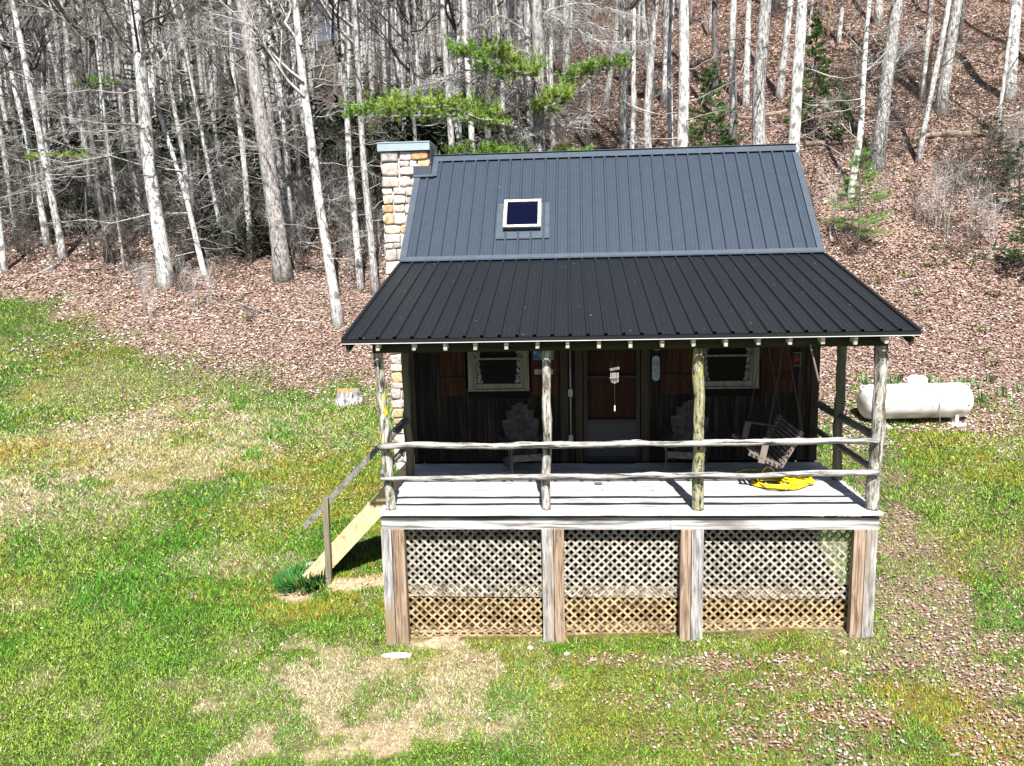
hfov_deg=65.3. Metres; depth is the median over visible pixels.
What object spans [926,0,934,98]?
bare tree
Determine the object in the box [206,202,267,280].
bare shrub
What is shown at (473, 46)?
bare tree
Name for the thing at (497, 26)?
bare tree
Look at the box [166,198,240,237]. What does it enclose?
evergreen shrub
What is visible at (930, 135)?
fallen log
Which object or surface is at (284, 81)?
bare tree
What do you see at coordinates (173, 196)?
bare shrub
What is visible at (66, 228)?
evergreen shrub
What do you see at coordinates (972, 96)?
bare shrub
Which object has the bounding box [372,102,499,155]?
evergreen shrub
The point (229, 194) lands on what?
evergreen shrub
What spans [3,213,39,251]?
bare shrub
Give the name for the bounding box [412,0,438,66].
bare tree
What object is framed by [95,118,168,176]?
evergreen shrub
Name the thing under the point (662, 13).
bare tree
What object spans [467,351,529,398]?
window
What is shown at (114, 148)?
pine sapling
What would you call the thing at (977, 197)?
bare shrub
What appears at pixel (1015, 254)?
pine sapling
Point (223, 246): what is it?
bare shrub
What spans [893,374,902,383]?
iris clump
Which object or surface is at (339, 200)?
bare shrub
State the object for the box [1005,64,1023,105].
bare shrub
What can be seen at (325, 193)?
bare shrub
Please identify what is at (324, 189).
bare shrub
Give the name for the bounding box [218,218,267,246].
evergreen shrub
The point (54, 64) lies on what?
bare tree
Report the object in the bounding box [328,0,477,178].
bare tree
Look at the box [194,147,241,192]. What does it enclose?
bare shrub
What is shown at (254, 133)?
bare tree
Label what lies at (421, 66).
bare tree
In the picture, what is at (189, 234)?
bare shrub
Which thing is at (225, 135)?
evergreen shrub
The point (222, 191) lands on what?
bare shrub
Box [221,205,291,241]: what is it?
evergreen shrub
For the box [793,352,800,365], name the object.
property sign
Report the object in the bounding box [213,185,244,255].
bare shrub
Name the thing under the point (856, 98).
bare shrub
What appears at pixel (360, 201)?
evergreen shrub
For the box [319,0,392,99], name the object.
bare tree
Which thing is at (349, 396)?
tree stump
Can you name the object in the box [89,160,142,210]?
bare shrub
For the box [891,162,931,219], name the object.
bare shrub
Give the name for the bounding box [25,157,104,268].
bare shrub
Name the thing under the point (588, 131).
bare tree
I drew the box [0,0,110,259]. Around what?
bare tree
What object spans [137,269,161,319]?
bare shrub
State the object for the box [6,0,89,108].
bare tree
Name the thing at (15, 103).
evergreen shrub
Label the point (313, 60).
bare tree
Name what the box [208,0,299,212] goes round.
bare tree
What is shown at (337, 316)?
bare tree
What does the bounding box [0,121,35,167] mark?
evergreen shrub
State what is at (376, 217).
bare shrub
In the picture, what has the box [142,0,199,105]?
bare tree
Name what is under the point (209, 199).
evergreen shrub
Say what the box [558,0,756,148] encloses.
bare tree
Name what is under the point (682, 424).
garden chair
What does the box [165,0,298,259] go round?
bare tree
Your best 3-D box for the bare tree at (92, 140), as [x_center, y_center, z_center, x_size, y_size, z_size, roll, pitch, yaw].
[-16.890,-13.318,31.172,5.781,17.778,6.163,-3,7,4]
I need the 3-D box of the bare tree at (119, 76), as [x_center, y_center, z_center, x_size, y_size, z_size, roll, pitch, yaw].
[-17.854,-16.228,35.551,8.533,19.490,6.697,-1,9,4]
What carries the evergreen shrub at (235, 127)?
on the ground at (514, 638)
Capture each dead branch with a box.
[18,262,60,285]
[231,299,319,322]
[896,277,959,282]
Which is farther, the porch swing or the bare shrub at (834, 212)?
the bare shrub at (834, 212)
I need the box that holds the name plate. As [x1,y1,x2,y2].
[534,369,552,373]
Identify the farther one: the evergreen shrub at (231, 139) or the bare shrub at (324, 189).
the evergreen shrub at (231, 139)
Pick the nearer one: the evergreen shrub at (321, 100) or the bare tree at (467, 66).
the bare tree at (467, 66)
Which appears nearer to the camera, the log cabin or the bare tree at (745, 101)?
the log cabin
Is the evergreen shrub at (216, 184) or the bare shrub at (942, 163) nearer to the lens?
the bare shrub at (942, 163)
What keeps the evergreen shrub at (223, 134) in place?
on the ground at (514, 638)
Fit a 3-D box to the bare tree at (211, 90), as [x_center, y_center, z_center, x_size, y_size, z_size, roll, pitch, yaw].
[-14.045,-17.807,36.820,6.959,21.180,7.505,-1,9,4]
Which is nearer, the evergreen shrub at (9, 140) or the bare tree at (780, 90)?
the bare tree at (780, 90)
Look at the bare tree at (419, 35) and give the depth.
68.08 m
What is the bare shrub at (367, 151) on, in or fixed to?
on the ground at (514, 638)
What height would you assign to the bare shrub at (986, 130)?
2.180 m
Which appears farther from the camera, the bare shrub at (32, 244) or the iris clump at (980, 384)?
the bare shrub at (32, 244)
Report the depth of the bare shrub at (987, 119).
25.13 m
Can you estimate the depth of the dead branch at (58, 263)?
31.69 m
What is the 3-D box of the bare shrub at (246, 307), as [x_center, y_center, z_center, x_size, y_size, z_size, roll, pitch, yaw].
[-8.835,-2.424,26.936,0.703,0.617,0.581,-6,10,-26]
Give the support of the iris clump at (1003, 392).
on the ground at (514, 638)
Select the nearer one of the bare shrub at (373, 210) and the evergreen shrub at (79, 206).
the bare shrub at (373, 210)
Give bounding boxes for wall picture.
[533,351,553,359]
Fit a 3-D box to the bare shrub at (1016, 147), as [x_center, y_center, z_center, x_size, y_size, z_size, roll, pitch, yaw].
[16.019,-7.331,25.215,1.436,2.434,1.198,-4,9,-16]
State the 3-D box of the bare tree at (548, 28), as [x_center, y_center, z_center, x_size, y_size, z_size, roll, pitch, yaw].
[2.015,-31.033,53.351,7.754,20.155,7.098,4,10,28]
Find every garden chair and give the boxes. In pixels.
[499,403,542,481]
[661,400,712,478]
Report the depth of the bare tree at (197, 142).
36.19 m
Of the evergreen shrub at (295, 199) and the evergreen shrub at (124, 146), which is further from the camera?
the evergreen shrub at (124, 146)
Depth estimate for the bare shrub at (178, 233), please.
32.67 m
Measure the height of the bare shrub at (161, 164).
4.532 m
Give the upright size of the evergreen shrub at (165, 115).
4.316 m
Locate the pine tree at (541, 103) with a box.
[339,0,659,153]
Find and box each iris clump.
[859,372,868,384]
[887,376,896,383]
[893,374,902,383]
[925,369,932,382]
[935,376,943,382]
[956,377,967,384]
[972,376,983,387]
[978,391,986,402]
[986,371,994,384]
[998,381,1006,397]
[1014,380,1022,393]
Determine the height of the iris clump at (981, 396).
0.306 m
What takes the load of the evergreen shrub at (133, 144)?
on the ground at (514, 638)
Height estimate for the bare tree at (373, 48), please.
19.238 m
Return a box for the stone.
[381,652,411,657]
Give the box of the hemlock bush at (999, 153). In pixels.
[946,114,1022,196]
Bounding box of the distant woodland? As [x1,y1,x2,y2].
[0,0,561,120]
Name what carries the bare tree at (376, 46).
on the ground at (514, 638)
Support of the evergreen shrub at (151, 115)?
on the ground at (514, 638)
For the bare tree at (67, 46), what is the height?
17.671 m
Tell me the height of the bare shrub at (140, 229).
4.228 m
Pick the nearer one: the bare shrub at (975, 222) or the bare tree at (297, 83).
the bare shrub at (975, 222)
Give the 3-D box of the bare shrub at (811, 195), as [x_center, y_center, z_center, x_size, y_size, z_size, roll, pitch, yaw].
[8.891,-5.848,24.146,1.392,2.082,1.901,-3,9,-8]
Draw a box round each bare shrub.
[0,111,28,203]
[0,122,68,253]
[0,129,66,255]
[0,142,30,217]
[0,212,16,236]
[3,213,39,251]
[4,215,26,250]
[4,217,45,261]
[9,111,80,206]
[10,232,35,254]
[13,162,31,221]
[15,190,65,241]
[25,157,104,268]
[29,123,87,203]
[43,251,58,283]
[48,143,79,203]
[55,161,102,206]
[56,163,124,242]
[58,144,125,234]
[63,172,95,204]
[63,212,110,261]
[73,209,98,233]
[84,206,119,267]
[85,200,136,264]
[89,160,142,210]
[100,217,125,245]
[102,151,141,214]
[102,165,118,213]
[102,215,142,270]
[103,148,141,227]
[105,169,198,279]
[113,116,181,201]
[113,195,143,242]
[118,177,144,215]
[120,210,146,238]
[121,159,150,235]
[127,185,177,242]
[131,173,148,226]
[135,259,151,296]
[137,105,236,215]
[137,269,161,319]
[142,189,186,237]
[145,165,195,221]
[163,246,198,291]
[166,187,188,260]
[166,206,188,253]
[167,206,211,268]
[167,266,197,292]
[168,174,218,251]
[177,261,202,311]
[181,124,261,256]
[193,189,241,231]
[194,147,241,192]
[194,261,222,303]
[199,172,240,211]
[199,173,238,217]
[200,230,238,268]
[201,261,214,291]
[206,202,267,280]
[208,164,287,231]
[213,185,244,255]
[216,156,242,214]
[218,256,243,277]
[221,217,253,250]
[236,127,330,250]
[240,188,266,225]
[242,303,259,318]
[250,194,264,219]
[258,192,296,230]
[260,126,371,256]
[273,122,379,253]
[275,105,338,209]
[278,161,326,239]
[279,156,305,217]
[282,183,299,238]
[282,203,295,252]
[284,204,313,271]
[285,168,313,238]
[287,209,315,250]
[288,231,319,273]
[304,150,343,228]
[307,98,373,186]
[309,159,361,234]
[318,141,347,223]
[320,125,381,257]
[321,171,364,239]
[329,151,367,229]
[329,193,367,284]
[331,200,385,268]
[351,98,383,199]
[356,190,383,242]
[360,159,383,210]
[360,192,384,260]
[362,203,384,232]
[787,56,854,148]
[801,155,827,208]
[805,47,829,69]
[818,154,863,240]
[830,40,860,73]
[830,61,860,91]
[835,218,864,257]
[841,57,896,158]
[846,83,865,108]
[847,38,954,166]
[848,134,889,169]
[868,164,901,219]
[888,135,908,158]
[890,79,926,128]
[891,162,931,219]
[896,46,913,67]
[902,53,969,149]
[904,162,956,230]
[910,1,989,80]
[911,147,975,236]
[923,36,1022,159]
[923,62,1023,186]
[924,173,978,236]
[930,154,958,175]
[932,221,986,259]
[934,126,997,194]
[936,131,982,166]
[945,151,978,187]
[950,156,979,192]
[954,196,992,242]
[956,94,1005,158]
[956,161,997,237]
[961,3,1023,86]
[967,123,1006,154]
[976,180,1012,256]
[991,146,1018,187]
[993,86,1023,174]
[996,111,1023,187]
[999,109,1023,185]
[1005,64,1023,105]
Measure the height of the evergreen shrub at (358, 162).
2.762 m
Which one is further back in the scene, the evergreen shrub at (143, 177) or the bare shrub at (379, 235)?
the evergreen shrub at (143, 177)
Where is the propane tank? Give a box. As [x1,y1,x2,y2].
[857,375,973,428]
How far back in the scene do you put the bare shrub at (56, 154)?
41.09 m
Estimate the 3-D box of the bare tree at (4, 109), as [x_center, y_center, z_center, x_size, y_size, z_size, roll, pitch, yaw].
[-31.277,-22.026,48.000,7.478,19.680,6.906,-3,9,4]
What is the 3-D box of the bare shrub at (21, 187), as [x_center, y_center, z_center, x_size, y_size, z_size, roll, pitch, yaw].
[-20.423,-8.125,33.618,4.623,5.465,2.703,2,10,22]
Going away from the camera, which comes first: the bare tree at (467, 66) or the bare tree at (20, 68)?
the bare tree at (467, 66)
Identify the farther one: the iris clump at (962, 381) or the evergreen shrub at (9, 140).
the evergreen shrub at (9, 140)
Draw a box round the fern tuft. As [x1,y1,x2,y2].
[974,345,993,352]
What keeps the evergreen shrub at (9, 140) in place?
on the ground at (514, 638)
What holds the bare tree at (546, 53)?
on the ground at (514, 638)
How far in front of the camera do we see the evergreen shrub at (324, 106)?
50.63 m
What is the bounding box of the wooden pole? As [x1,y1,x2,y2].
[809,344,819,383]
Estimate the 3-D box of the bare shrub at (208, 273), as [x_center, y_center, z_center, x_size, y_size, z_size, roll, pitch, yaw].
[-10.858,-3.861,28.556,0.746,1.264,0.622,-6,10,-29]
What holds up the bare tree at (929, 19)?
on the ground at (514, 638)
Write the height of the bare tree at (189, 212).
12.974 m
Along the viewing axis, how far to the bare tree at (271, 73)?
65.13 m
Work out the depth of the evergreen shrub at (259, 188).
40.76 m
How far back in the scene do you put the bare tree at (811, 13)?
38.49 m
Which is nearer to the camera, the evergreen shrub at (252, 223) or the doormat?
the doormat
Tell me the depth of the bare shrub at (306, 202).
34.74 m
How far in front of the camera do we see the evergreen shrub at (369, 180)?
38.67 m
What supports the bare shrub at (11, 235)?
on the ground at (514, 638)
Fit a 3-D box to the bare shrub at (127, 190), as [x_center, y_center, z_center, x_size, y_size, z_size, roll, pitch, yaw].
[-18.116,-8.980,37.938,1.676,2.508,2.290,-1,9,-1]
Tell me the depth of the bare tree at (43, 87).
40.55 m
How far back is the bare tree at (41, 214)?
34.07 m
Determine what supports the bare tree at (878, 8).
on the ground at (514, 638)
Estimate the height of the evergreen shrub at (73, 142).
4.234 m
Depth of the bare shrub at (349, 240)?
29.06 m
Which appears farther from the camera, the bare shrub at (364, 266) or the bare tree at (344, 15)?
the bare tree at (344, 15)
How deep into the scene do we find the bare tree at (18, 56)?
33.77 m
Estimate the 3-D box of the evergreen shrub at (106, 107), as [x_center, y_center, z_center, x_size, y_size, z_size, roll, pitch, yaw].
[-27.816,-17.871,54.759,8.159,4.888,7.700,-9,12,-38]
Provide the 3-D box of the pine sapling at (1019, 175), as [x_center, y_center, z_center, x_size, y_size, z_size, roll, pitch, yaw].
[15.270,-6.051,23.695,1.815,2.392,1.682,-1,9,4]
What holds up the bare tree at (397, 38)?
on the ground at (514, 638)
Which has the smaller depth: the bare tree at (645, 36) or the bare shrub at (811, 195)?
the bare shrub at (811, 195)
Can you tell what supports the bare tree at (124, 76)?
on the ground at (514, 638)
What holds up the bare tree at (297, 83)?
on the ground at (514, 638)
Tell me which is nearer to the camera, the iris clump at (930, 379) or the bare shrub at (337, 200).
the iris clump at (930, 379)
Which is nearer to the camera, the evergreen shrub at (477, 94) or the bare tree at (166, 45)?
the evergreen shrub at (477, 94)
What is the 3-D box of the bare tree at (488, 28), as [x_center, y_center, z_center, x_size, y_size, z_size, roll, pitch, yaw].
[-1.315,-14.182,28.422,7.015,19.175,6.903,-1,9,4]
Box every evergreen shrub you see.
[0,105,134,181]
[0,114,121,188]
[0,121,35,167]
[0,123,36,178]
[0,129,35,182]
[0,183,45,219]
[1,78,27,128]
[6,108,59,147]
[8,95,82,131]
[8,125,114,178]
[10,93,81,133]
[19,176,74,207]
[22,139,82,182]
[23,195,93,232]
[26,188,82,221]
[31,204,82,233]
[34,181,120,229]
[48,200,109,230]
[50,74,127,120]
[50,86,163,138]
[53,146,122,191]
[59,69,210,140]
[61,191,107,211]
[63,207,109,232]
[70,148,172,201]
[94,152,195,203]
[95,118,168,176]
[103,118,174,182]
[106,167,172,212]
[107,185,185,227]
[109,91,206,149]
[110,89,193,148]
[118,183,182,218]
[125,104,254,194]
[132,117,199,152]
[164,116,213,143]
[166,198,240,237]
[169,92,247,135]
[169,109,253,190]
[176,116,252,155]
[181,101,277,183]
[182,110,252,139]
[183,120,230,144]
[185,169,264,211]
[186,197,257,243]
[187,201,260,246]
[189,212,244,248]
[193,172,237,197]
[203,226,237,254]
[204,120,323,191]
[204,208,270,254]
[208,113,276,144]
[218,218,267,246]
[219,214,270,247]
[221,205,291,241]
[224,118,246,163]
[224,228,270,254]
[226,142,294,186]
[229,86,324,134]
[236,154,308,202]
[247,123,331,187]
[248,147,327,206]
[262,181,312,207]
[273,93,358,152]
[275,83,337,123]
[276,113,378,194]
[288,99,377,157]
[294,96,396,193]
[297,82,379,132]
[311,109,365,140]
[317,108,396,158]
[317,114,378,151]
[319,141,382,204]
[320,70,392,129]
[323,136,380,184]
[328,177,383,219]
[329,87,522,188]
[333,148,381,193]
[341,149,382,199]
[351,117,395,158]
[352,90,446,168]
[353,141,379,186]
[355,55,483,137]
[356,72,500,171]
[365,61,528,149]
[366,119,433,165]
[369,81,531,190]
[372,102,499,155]
[404,93,549,153]
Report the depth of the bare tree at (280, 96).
33.37 m
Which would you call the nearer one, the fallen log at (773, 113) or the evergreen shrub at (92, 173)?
the fallen log at (773, 113)
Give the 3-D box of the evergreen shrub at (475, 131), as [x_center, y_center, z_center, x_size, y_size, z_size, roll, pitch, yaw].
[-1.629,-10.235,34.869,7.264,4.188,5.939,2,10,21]
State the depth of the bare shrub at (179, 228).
31.57 m
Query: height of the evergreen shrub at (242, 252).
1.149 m
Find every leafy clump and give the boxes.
[309,527,323,538]
[320,520,341,529]
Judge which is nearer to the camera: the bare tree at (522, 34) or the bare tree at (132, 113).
the bare tree at (132, 113)
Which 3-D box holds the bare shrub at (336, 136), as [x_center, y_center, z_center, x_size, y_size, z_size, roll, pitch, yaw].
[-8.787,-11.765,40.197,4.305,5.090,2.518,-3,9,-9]
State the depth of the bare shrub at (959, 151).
26.39 m
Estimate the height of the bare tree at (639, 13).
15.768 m
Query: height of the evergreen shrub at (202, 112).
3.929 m
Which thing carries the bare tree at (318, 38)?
on the ground at (514, 638)
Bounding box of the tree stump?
[335,388,363,407]
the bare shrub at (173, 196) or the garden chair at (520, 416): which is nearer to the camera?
the garden chair at (520, 416)
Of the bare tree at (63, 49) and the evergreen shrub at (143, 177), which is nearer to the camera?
the evergreen shrub at (143, 177)
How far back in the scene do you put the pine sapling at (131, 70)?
37.36 m
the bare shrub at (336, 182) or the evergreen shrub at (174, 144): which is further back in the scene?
the evergreen shrub at (174, 144)
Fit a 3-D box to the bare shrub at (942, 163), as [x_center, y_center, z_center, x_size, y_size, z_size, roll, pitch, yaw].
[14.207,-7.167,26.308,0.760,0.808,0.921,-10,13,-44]
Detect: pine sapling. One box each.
[89,98,127,239]
[120,0,159,93]
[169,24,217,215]
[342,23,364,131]
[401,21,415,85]
[688,60,744,145]
[782,10,843,140]
[818,88,856,146]
[821,146,893,251]
[970,204,1023,270]
[985,139,1023,216]
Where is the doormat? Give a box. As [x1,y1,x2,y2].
[588,461,633,463]
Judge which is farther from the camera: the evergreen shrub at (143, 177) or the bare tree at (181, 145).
the evergreen shrub at (143, 177)
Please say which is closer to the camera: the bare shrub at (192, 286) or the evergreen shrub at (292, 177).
the bare shrub at (192, 286)
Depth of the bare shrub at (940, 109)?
27.03 m
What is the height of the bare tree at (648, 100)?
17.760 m
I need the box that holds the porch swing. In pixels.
[731,347,803,468]
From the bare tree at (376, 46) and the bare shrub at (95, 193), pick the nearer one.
the bare shrub at (95, 193)
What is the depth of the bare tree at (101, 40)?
36.23 m
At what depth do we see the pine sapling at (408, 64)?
52.34 m
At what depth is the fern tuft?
19.34 m
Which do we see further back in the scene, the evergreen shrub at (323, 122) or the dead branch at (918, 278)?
the evergreen shrub at (323, 122)
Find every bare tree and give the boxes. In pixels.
[0,0,50,151]
[0,0,61,240]
[0,0,79,229]
[0,0,97,247]
[0,0,105,205]
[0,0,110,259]
[0,0,160,263]
[0,1,53,182]
[0,3,75,161]
[0,8,36,136]
[0,58,57,240]
[0,103,37,271]
[1,0,178,272]
[1,1,38,114]
[1,4,16,118]
[2,0,56,124]
[3,0,67,119]
[4,0,96,199]
[4,5,62,123]
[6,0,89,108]
[11,1,244,282]
[21,0,92,130]
[30,2,92,101]
[31,0,140,163]
[33,0,127,111]
[36,0,114,166]
[40,0,105,141]
[42,0,118,208]
[46,0,128,210]
[48,0,148,130]
[49,0,121,110]
[49,0,143,225]
[50,2,82,99]
[51,0,150,100]
[69,0,157,109]
[70,0,241,290]
[72,0,109,100]
[72,0,212,231]
[73,9,124,101]
[74,0,161,127]
[81,0,210,182]
[86,0,170,112]
[106,0,203,132]
[108,4,134,111]
[110,0,245,243]
[119,0,231,218]
[130,0,182,107]
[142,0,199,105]
[144,0,270,233]
[149,0,209,106]
[154,1,182,83]
[156,0,227,124]
[157,0,365,282]
[160,2,232,95]
[164,0,219,127]
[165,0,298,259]
[167,1,197,93]
[175,0,257,218]
[177,0,309,116]
[177,1,244,120]
[181,0,357,254]
[185,0,381,326]
[186,0,251,128]
[186,4,233,107]
[191,1,312,167]
[201,0,356,244]
[204,1,252,117]
[205,0,337,234]
[205,1,236,82]
[207,0,313,138]
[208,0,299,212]
[214,0,342,220]
[238,0,360,124]
[238,5,291,114]
[242,4,295,103]
[264,0,330,131]
[270,3,331,118]
[273,4,336,203]
[281,0,403,291]
[283,12,327,100]
[289,1,343,107]
[290,4,332,67]
[301,0,337,95]
[304,5,327,93]
[310,0,392,295]
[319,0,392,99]
[319,1,357,92]
[320,0,443,157]
[320,1,355,91]
[322,2,365,81]
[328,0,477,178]
[334,0,408,120]
[337,2,385,96]
[340,0,444,132]
[347,0,411,137]
[353,0,387,99]
[360,0,439,140]
[361,0,462,122]
[364,0,436,89]
[368,0,456,89]
[369,0,413,79]
[374,0,392,100]
[378,0,484,122]
[387,11,461,108]
[404,0,471,94]
[405,0,507,97]
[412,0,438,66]
[416,0,525,145]
[417,12,483,92]
[418,2,429,83]
[421,0,548,145]
[424,0,456,76]
[430,0,522,153]
[434,0,486,88]
[440,0,454,148]
[440,0,520,93]
[441,3,503,61]
[455,0,492,93]
[462,0,474,149]
[469,0,544,102]
[470,2,477,38]
[483,0,574,126]
[484,0,492,141]
[493,0,573,135]
[495,0,640,147]
[503,14,559,83]
[506,0,605,80]
[507,4,524,56]
[515,0,583,69]
[519,0,580,144]
[544,0,674,149]
[545,0,696,147]
[546,0,580,61]
[548,0,555,149]
[554,0,659,110]
[558,0,597,43]
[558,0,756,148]
[611,0,660,47]
[618,0,623,148]
[629,0,637,148]
[636,0,707,38]
[637,0,705,105]
[641,0,656,98]
[643,0,658,147]
[667,0,674,146]
[689,0,693,24]
[702,0,843,145]
[707,0,711,34]
[712,0,718,90]
[728,0,737,141]
[742,0,751,106]
[745,0,943,197]
[771,0,780,11]
[775,0,793,98]
[788,0,806,156]
[807,0,813,44]
[807,0,970,169]
[825,0,832,36]
[836,0,844,44]
[856,0,1022,163]
[870,0,1009,100]
[872,0,882,26]
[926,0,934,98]
[933,0,962,115]
[941,0,1023,141]
[957,0,966,41]
[1004,0,1022,100]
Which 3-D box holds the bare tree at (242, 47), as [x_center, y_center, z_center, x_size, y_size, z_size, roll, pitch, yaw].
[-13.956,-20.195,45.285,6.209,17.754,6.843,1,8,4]
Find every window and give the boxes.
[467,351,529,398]
[703,348,759,395]
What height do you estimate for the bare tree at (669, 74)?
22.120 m
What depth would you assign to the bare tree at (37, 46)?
62.52 m
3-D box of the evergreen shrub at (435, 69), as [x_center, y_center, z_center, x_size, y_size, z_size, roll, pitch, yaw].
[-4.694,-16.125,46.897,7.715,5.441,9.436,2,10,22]
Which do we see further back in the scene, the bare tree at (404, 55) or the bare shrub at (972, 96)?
the bare tree at (404, 55)
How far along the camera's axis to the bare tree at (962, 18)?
37.62 m
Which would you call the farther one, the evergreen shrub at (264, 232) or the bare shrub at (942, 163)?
the evergreen shrub at (264, 232)
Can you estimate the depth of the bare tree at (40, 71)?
46.98 m
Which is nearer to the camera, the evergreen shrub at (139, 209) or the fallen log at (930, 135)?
the fallen log at (930, 135)
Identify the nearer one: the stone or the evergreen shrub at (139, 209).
the stone
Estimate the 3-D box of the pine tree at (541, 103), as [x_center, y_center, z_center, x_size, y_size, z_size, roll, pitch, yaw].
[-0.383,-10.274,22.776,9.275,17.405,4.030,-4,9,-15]
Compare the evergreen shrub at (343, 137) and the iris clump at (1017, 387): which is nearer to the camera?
the iris clump at (1017, 387)
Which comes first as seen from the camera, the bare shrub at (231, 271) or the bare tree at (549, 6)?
the bare shrub at (231, 271)
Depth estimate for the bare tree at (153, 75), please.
52.68 m
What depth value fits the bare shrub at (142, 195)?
36.79 m
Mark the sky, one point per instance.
(320, 38)
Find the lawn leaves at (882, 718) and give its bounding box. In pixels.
[0,238,1023,765]
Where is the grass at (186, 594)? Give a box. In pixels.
[0,150,1023,765]
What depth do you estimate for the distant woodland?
70.84 m
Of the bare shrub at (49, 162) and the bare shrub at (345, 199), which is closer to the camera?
the bare shrub at (345, 199)
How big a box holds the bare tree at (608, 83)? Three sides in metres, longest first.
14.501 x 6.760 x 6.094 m
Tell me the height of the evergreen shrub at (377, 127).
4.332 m
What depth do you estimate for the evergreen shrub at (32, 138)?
43.28 m
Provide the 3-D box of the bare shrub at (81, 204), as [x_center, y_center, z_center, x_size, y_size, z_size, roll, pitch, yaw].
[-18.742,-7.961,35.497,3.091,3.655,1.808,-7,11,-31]
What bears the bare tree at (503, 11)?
on the ground at (514, 638)
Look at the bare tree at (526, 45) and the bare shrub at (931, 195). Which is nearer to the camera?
the bare shrub at (931, 195)
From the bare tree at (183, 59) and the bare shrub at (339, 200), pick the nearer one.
the bare shrub at (339, 200)
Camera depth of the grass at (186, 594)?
12.04 m
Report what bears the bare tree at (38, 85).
on the ground at (514, 638)
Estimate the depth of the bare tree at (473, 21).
60.95 m
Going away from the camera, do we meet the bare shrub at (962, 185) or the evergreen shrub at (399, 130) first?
the bare shrub at (962, 185)
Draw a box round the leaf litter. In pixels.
[0,0,1023,460]
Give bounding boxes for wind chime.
[610,356,619,410]
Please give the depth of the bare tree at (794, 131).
23.34 m
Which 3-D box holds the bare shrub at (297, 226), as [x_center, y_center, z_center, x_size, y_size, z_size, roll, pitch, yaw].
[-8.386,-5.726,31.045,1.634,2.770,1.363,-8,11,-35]
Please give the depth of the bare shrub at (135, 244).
31.36 m
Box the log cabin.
[302,141,921,644]
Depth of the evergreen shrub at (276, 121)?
46.02 m
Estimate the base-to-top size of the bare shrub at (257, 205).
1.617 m
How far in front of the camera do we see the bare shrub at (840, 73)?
33.09 m
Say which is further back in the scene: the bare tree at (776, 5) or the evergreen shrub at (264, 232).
the bare tree at (776, 5)
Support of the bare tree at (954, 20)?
on the ground at (514, 638)
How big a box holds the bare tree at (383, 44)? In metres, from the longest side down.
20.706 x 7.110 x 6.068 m
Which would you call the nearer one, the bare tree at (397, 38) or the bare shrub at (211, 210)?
the bare shrub at (211, 210)
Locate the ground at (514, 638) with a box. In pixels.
[0,0,1023,765]
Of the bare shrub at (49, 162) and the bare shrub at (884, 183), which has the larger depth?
the bare shrub at (49, 162)
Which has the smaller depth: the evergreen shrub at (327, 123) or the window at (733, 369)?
the window at (733, 369)
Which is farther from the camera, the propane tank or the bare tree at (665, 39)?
the bare tree at (665, 39)
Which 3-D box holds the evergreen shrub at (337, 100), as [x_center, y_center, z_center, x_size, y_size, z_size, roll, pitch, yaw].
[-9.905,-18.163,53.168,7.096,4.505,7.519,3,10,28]
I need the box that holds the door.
[583,349,639,460]
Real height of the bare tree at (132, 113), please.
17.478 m
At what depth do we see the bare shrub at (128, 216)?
34.54 m
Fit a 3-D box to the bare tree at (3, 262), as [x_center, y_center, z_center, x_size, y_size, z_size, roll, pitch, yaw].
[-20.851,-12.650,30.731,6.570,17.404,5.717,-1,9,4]
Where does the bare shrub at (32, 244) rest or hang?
on the ground at (514, 638)
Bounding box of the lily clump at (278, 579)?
[271,560,326,595]
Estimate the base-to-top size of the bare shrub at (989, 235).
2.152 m
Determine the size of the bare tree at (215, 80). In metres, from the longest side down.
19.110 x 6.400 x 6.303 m
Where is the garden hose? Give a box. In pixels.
[736,466,815,489]
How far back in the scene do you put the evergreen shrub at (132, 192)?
38.73 m
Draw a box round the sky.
[47,0,508,50]
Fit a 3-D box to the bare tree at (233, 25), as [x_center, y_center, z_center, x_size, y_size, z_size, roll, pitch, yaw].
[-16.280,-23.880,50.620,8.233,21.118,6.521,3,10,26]
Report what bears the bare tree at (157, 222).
on the ground at (514, 638)
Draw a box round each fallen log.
[711,109,787,119]
[804,138,870,146]
[891,129,987,141]
[962,112,1023,122]
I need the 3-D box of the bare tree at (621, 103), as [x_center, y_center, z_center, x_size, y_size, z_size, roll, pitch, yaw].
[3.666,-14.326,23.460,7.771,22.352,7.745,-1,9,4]
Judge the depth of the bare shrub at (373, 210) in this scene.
32.28 m
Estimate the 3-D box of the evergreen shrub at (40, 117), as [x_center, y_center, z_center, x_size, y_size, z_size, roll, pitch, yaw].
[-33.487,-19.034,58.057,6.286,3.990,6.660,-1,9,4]
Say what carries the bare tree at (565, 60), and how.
on the ground at (514, 638)
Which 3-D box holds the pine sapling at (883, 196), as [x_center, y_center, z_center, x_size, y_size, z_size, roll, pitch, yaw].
[9.909,-5.266,23.056,2.011,3.126,2.357,-1,9,4]
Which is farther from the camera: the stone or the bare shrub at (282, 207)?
the bare shrub at (282, 207)
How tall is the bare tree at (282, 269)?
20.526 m
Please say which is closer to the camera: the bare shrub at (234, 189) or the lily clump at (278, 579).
the lily clump at (278, 579)
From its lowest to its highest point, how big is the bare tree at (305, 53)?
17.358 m
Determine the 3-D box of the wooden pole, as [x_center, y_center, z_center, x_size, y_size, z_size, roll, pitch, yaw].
[3.900,-0.240,10.289,0.161,0.526,0.032,-1,9,4]
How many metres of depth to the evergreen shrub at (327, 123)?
41.28 m

